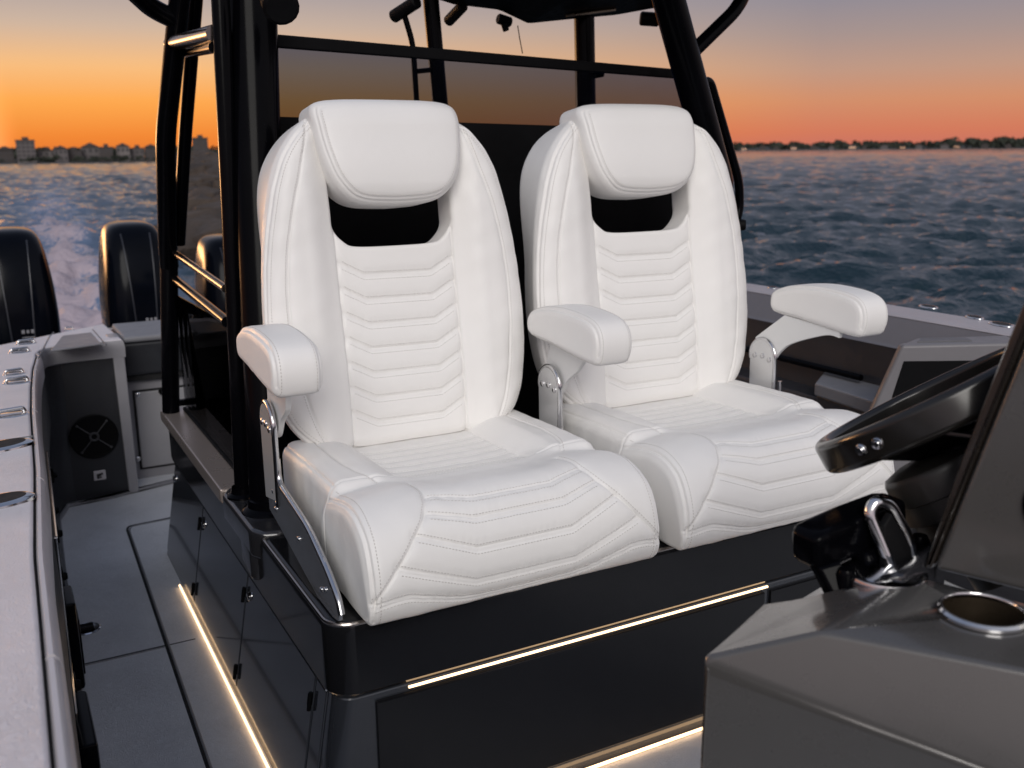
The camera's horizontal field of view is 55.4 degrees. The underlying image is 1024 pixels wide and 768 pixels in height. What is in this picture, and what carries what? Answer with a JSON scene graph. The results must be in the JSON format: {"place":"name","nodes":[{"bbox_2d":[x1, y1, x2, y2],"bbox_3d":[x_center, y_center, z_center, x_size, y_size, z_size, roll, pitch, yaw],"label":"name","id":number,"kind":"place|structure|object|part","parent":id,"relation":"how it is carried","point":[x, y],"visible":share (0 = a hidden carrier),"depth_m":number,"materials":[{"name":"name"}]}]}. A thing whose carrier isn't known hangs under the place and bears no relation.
{"place":"outdoors","nodes":[
{"label":"outdoors","id":0,"kind":"place"},
{"bbox_2d":[0,156,145,162],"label":"shore land","id":1,"kind":"structure","parent":0,"point":[16,160],"depth_m":263.46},
{"bbox_2d":[0,146,14,161],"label":"shore house","id":2,"kind":"structure","parent":1,"relation":"on","point":[6,154],"depth_m":255.57,"materials":[{"name":"grey"}]},
{"bbox_2d":[15,137,36,162],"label":"tower block","id":3,"kind":"structure","parent":1,"relation":"on","point":[25,147],"depth_m":255.57,"materials":[{"name":"grey concrete"}]},
{"bbox_2d":[37,147,53,160],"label":"shore house","id":4,"kind":"structure","parent":1,"relation":"on","point":[46,152],"depth_m":262.22,"materials":[{"name":"grey"}]},
{"bbox_2d":[53,145,68,162],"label":"shore house","id":5,"kind":"structure","parent":1,"relation":"on","point":[61,151],"depth_m":258.43,"materials":[{"name":"grey"}]},
{"bbox_2d":[67,147,81,160],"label":"shore house","id":6,"kind":"structure","parent":1,"relation":"on","point":[73,152],"depth_m":262.29,"materials":[{"name":"grey"}]},
{"bbox_2d":[81,142,99,159],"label":"shore house","id":7,"kind":"structure","parent":1,"relation":"on","point":[89,150],"depth_m":266.21,"materials":[{"name":"grey"}]},
{"bbox_2d":[98,144,113,161],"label":"shore house","id":8,"kind":"structure","parent":1,"relation":"on","point":[105,150],"depth_m":262.55,"materials":[{"name":"grey"}]},
{"bbox_2d":[0,145,217,162],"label":"shore trees","id":9,"kind":"object","parent":1,"relation":"on","point":[114,157],"visible":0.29,"depth_m":259.92,"materials":[{"name":"plant"}]},
{"bbox_2d":[115,143,129,160],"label":"shore house","id":10,"kind":"structure","parent":1,"relation":"on","point":[122,149],"depth_m":266.54,"materials":[{"name":"grey"}]},
{"bbox_2d":[129,145,144,159],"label":"shore house","id":11,"kind":"structure","parent":1,"relation":"on","point":[137,150],"depth_m":270.75,"materials":[{"name":"grey"}]},
{"bbox_2d":[145,144,155,161],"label":"shore house","id":12,"kind":"structure","parent":1,"relation":"on","point":[150,151],"depth_m":266.33,"materials":[{"name":"grey"}]},
{"bbox_2d":[192,135,207,150],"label":"square tower","id":13,"kind":"structure","parent":1,"relation":"on","point":[199,142],"depth_m":269.91,"materials":[{"name":"grey"}]},
{"bbox_2d":[0,148,1023,762],"bbox_3d":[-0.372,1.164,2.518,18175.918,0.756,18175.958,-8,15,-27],"label":"water","id":14,"kind":"structure","parent":0,"point":[942,230],"depth_m":23.02,"materials":[{"name":"blue liquid"}]},
{"bbox_2d":[0,283,1023,767],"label":"boat hull","id":15,"kind":"object","parent":14,"relation":"on","point":[90,583],"visible":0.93,"depth_m":2.72,"materials":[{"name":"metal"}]},
{"bbox_2d":[0,227,60,344],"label":"outboard engine","id":16,"kind":"object","parent":15,"relation":"attached to","point":[28,305],"visible":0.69,"depth_m":4.69,"materials":[{"name":"black plastic"}]},
{"bbox_2d":[98,220,160,327],"bbox_3d":[-1.962,0.048,5.254,0.357,1.821,0.643,-8,15,-27],"label":"outboard engine","id":17,"kind":"object","parent":15,"relation":"attached to","point":[129,274],"visible":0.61,"depth_m":4.93,"materials":[{"name":"black plastic"}]},
{"bbox_3d":[-1.235,0.150,3.944,0.565,0.316,0.027,-8,15,-27],"label":"transom door","id":18,"kind":"part","parent":15,"relation":"part of","materials":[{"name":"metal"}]},
{"bbox_2d":[194,234,225,313],"bbox_3d":[-1.531,0.083,5.500,0.357,1.821,0.643,-8,15,-27],"label":"outboard engine","id":19,"kind":"object","parent":15,"relation":"attached to","point":[209,254],"visible":0.21,"depth_m":5.18,"materials":[{"name":"black plastic"}]},
{"bbox_2d":[160,407,841,767],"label":"seat base cabinet","id":20,"kind":"object","parent":15,"relation":"on","point":[599,668],"visible":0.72,"depth_m":1.98,"materials":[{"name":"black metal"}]},
{"bbox_3d":[-0.980,0.435,2.924,0.068,0.279,0.441,-8,15,-27],"label":"door","id":21,"kind":"part","parent":20,"relation":"part of","materials":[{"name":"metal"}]},
{"bbox_3d":[-0.752,0.530,2.513,0.068,0.279,0.511,-8,15,-27],"label":"door","id":22,"kind":"part","parent":20,"relation":"part of","materials":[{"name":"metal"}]},
{"bbox_3d":[-0.503,0.633,2.070,0.061,0.279,0.518,-8,15,-27],"label":"door","id":23,"kind":"part","parent":20,"relation":"part of","materials":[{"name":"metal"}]},
{"bbox_3d":[-0.364,0.692,1.820,0.061,0.279,0.058,-8,15,-27],"label":"door","id":24,"kind":"part","parent":20,"relation":"part of","materials":[{"name":"black"}]},
{"bbox_2d":[129,0,748,518],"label":"hardtop frame","id":25,"kind":"object","parent":20,"relation":"on","point":[271,84],"visible":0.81,"depth_m":2.61,"materials":[{"name":"black metal"}]},
{"bbox_2d":[236,99,659,625],"bbox_3d":[-0.187,-0.117,1.992,0.687,0.918,0.766,-8,15,-27],"label":"helm chair","id":26,"kind":"object","parent":20,"relation":"on","point":[427,467],"visible":1,"depth_m":2.04,"materials":[{"name":"white leather"}]},
{"bbox_2d":[520,104,894,549],"bbox_3d":[0.437,-0.200,2.318,0.773,0.918,0.766,-8,15,-27],"label":"helm chair","id":27,"kind":"object","parent":20,"relation":"on","point":[637,340],"visible":0.97,"depth_m":2.35,"materials":[{"name":"white leather"}]},
{"bbox_2d":[700,304,1023,767],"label":"helm console","id":28,"kind":"object","parent":15,"relation":"on","point":[928,673],"visible":0.97,"depth_m":0.98,"materials":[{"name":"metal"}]},
{"bbox_2d":[792,493,929,592],"bbox_3d":[0.419,0.183,1.111,0.164,0.110,0.127,-8,15,-27],"label":"throttle control","id":29,"kind":"object","parent":28,"relation":"on","point":[868,541],"visible":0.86,"depth_m":1.10,"materials":[{"name":"metal"}]},
{"bbox_2d":[815,346,1005,591],"bbox_3d":[0.523,0.082,1.213,0.309,0.315,0.284,-8,15,-27],"label":"steering wheel","id":30,"kind":"object","parent":28,"relation":"attached to","point":[926,429],"visible":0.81,"depth_m":1.14,"materials":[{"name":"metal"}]},
{"bbox_2d":[0,0,1023,149],"label":"sky","id":31,"kind":"structure","parent":0,"point":[74,73],"materials":[{"name":"orange"}]},
{"bbox_2d":[735,144,1023,150],"bbox_3d":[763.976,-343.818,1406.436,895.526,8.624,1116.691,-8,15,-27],"label":"shore land","id":32,"kind":"structure","parent":0,"point":[820,148],"depth_m":1417.22,"materials":[{"name":"plant"}]},
{"bbox_2d":[759,145,765,150],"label":"distant house","id":33,"kind":"structure","parent":32,"relation":"on","point":[762,148],"depth_m":1426.04,"materials":[{"name":"grey"}]},
{"bbox_2d":[810,145,816,149],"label":"distant house","id":34,"kind":"structure","parent":32,"relation":"on","point":[813,147],"depth_m":1407.31,"materials":[{"name":"grey"}]},
{"bbox_2d":[849,144,855,149],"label":"distant house","id":35,"kind":"structure","parent":32,"relation":"on","point":[852,146],"depth_m":1391.44,"materials":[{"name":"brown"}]},
{"bbox_2d":[733,136,1023,149],"bbox_3d":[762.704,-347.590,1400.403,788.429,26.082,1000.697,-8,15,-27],"label":"shore trees","id":36,"kind":"object","parent":32,"relation":"on","point":[1000,142],"visible":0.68,"depth_m":1456.86,"materials":[{"name":"green plant"}]},
{"bbox_2d":[881,144,887,149],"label":"distant house","id":37,"kind":"structure","parent":32,"relation":"on","point":[884,146],"depth_m":1377.50,"materials":[{"name":"grey"}]},
{"bbox_2d":[940,143,948,148],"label":"distant house","id":38,"kind":"structure","parent":32,"relation":"on","point":[944,146],"depth_m":1349.05,"materials":[{"name":"grey"}]},
{"bbox_2d":[981,143,988,148],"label":"distant house","id":39,"kind":"structure","parent":32,"relation":"on","point":[985,146],"depth_m":1328.98,"materials":[{"name":"grey"}]},
{"bbox_2d":[1005,143,1011,148],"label":"distant house","id":40,"kind":"structure","parent":32,"relation":"on","point":[1008,145],"depth_m":1316.85,"materials":[{"name":"grey"}]}
]}

